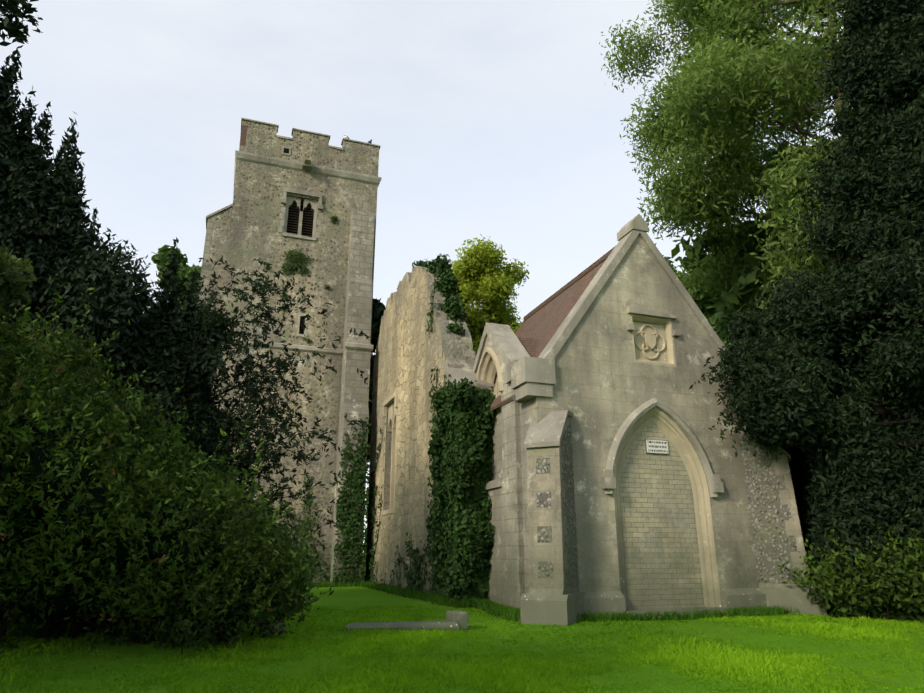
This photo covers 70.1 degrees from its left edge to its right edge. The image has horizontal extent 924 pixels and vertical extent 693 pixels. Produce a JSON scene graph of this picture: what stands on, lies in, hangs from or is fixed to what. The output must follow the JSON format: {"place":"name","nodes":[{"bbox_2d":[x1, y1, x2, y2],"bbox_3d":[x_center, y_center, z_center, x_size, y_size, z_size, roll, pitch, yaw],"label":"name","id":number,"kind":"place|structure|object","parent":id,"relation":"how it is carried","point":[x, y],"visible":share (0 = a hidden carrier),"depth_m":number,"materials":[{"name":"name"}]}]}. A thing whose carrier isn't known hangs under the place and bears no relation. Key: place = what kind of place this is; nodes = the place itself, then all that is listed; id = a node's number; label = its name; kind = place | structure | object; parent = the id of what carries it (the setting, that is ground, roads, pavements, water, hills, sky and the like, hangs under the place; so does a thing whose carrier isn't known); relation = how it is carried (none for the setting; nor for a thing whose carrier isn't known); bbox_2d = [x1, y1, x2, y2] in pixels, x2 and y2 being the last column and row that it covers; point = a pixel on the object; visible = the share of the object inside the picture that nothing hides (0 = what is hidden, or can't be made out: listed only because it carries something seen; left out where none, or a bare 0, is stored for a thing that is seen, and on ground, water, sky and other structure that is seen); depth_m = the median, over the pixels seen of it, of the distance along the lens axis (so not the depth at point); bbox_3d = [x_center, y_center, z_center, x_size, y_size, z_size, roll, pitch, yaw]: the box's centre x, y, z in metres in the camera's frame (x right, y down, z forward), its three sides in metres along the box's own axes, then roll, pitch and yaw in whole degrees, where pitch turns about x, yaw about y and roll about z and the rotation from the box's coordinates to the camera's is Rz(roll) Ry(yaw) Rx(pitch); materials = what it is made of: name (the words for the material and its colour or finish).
{"place":"outdoors","nodes":[
{"label":"outdoors","id":0,"kind":"place"},
{"bbox_2d":[0,0,43,45],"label":"overhanging branch","id":1,"kind":"object","parent":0,"point":[10,27],"visible":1,"depth_m":5.48,"materials":[{"name":"green plant"}]},
{"bbox_2d":[0,0,854,551],"label":"sky","id":2,"kind":"structure","parent":0,"point":[499,120],"materials":[{"name":"white"}]},
{"bbox_2d":[0,586,923,692],"bbox_3d":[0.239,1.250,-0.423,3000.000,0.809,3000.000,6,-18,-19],"label":"ground","id":3,"kind":"structure","parent":0,"point":[349,597],"depth_m":8.85,"materials":[{"name":"green plant"}]},
{"bbox_2d":[0,246,36,333],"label":"tree","id":4,"kind":"object","parent":3,"relation":"on","point":[14,283],"visible":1,"depth_m":8.57,"materials":[{"name":"green plant"}]},
{"bbox_2d":[0,45,249,621],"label":"irish yews","id":5,"kind":"object","parent":3,"relation":"on","point":[43,216],"visible":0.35,"depth_m":12.98,"materials":[{"name":"green plant"}]},
{"bbox_2d":[0,288,333,655],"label":"box bush","id":6,"kind":"object","parent":3,"relation":"on","point":[117,518],"visible":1,"depth_m":8.85,"materials":[{"name":"green plant"}]},
{"bbox_2d":[148,245,201,321],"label":"tree","id":7,"kind":"object","parent":3,"relation":"on","point":[160,259],"visible":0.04,"depth_m":42.06,"materials":[{"name":"green plant"}]},
{"bbox_2d":[126,256,375,559],"bbox_3d":[-4.232,1.690,13.706,4.870,8.108,4.757,-8,-19,25],"label":"tree","id":8,"kind":"object","parent":3,"relation":"on","point":[211,328],"visible":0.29,"depth_m":13.55,"materials":[{"name":"green plant"}]},
{"bbox_2d":[197,118,381,583],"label":"tower","id":9,"kind":"structure","parent":3,"relation":"on","point":[286,196],"depth_m":26.38,"materials":[{"name":"stone"}]},
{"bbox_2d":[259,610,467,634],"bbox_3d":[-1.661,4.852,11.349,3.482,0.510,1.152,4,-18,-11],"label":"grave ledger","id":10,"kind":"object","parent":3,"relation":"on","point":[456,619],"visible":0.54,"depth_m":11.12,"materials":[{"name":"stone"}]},
{"bbox_2d":[362,297,385,577],"bbox_3d":[-4.087,4.709,34.794,5.548,15.057,5.100,6,-18,-19],"label":"yew","id":11,"kind":"object","parent":3,"relation":"on","point":[378,307],"depth_m":34.95,"materials":[{"name":"green plant"}]},
{"bbox_2d":[256,167,496,602],"bbox_3d":[-2.409,-0.390,22.390,12.497,17.587,5.460,-16,-24,42],"label":"ivy","id":12,"kind":"object","parent":3,"relation":"on","point":[461,495],"visible":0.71,"depth_m":16.29,"materials":[{"name":"green plant"}]},
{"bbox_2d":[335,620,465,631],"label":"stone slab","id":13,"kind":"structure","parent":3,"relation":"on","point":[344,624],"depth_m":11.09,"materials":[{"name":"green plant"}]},
{"bbox_2d":[366,266,495,596],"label":"ruined wall","id":14,"kind":"structure","parent":3,"relation":"on","point":[409,355],"depth_m":20.70,"materials":[{"name":"stone"}]},
{"bbox_2d":[449,234,529,354],"bbox_3d":[1.252,3.561,39.052,8.564,19.895,7.632,-6,-18,18],"label":"tree","id":15,"kind":"object","parent":3,"relation":"on","point":[480,275],"visible":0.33,"depth_m":39.10,"materials":[{"name":"green plant"}]},
{"bbox_2d":[293,580,799,622],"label":"grass","id":16,"kind":"structure","parent":3,"relation":"on","point":[498,610],"depth_m":13.80,"materials":[{"name":"green plant"}]},
{"bbox_2d":[472,214,826,625],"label":"chapel","id":17,"kind":"structure","parent":3,"relation":"on","point":[621,481],"depth_m":14.61,"materials":[{"name":"stone"}]},
{"bbox_2d":[634,324,665,359],"bbox_3d":[4.463,-0.114,15.617,0.900,0.900,0.100,6,-18,-19],"label":"quatrefoil carving","id":18,"kind":"object","parent":17,"relation":"attached to","point":[650,341],"visible":0.94,"depth_m":15.58,"materials":[{"name":"stone"}]},
{"bbox_2d":[655,243,730,345],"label":"tree","id":19,"kind":"object","parent":3,"relation":"on","point":[705,303],"visible":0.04,"depth_m":45.82,"materials":[{"name":"green plant"}]},
{"bbox_2d":[599,0,860,306],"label":"ash tree","id":20,"kind":"object","parent":3,"relation":"on","point":[739,79],"visible":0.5,"depth_m":23.49,"materials":[{"name":"green plant"}]},
{"bbox_2d":[671,140,838,349],"bbox_3d":[17.733,0.431,26.586,14.272,18.274,16.169,6,-18,-19],"label":"tree","id":21,"kind":"object","parent":3,"relation":"on","point":[744,286],"visible":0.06,"depth_m":27.40,"materials":[{"name":"green plant"}]},
{"bbox_2d":[727,333,848,612],"bbox_3d":[9.165,3.042,17.243,4.991,7.201,3.368,6,-18,-19],"label":"yew","id":22,"kind":"object","parent":3,"relation":"on","point":[800,482],"visible":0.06,"depth_m":15.97,"materials":[{"name":"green plant"}]},
{"bbox_2d":[689,0,923,618],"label":"yew","id":23,"kind":"object","parent":3,"relation":"on","point":[865,326],"visible":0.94,"depth_m":14.21,"materials":[{"name":"green plant"}]},
{"bbox_2d":[777,512,923,622],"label":"shrub","id":24,"kind":"object","parent":3,"relation":"on","point":[869,596],"visible":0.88,"depth_m":13.04,"materials":[{"name":"green plant"}]},
{"bbox_2d":[806,551,903,612],"bbox_3d":[9.121,5.297,14.601,3.757,2.185,3.126,6,-18,-19],"label":"shrub","id":25,"kind":"object","parent":3,"relation":"on","point":[819,565],"depth_m":14.49,"materials":[{"name":"green plant"}]},
{"bbox_2d":[801,410,923,587],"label":"bush","id":26,"kind":"object","parent":3,"relation":"on","point":[853,480],"visible":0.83,"depth_m":13.45,"materials":[{"name":"green plant"}]},
{"bbox_2d":[865,515,923,606],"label":"shrub","id":27,"kind":"object","parent":3,"relation":"on","point":[921,545],"visible":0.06,"depth_m":12.86,"materials":[{"name":"green plant"}]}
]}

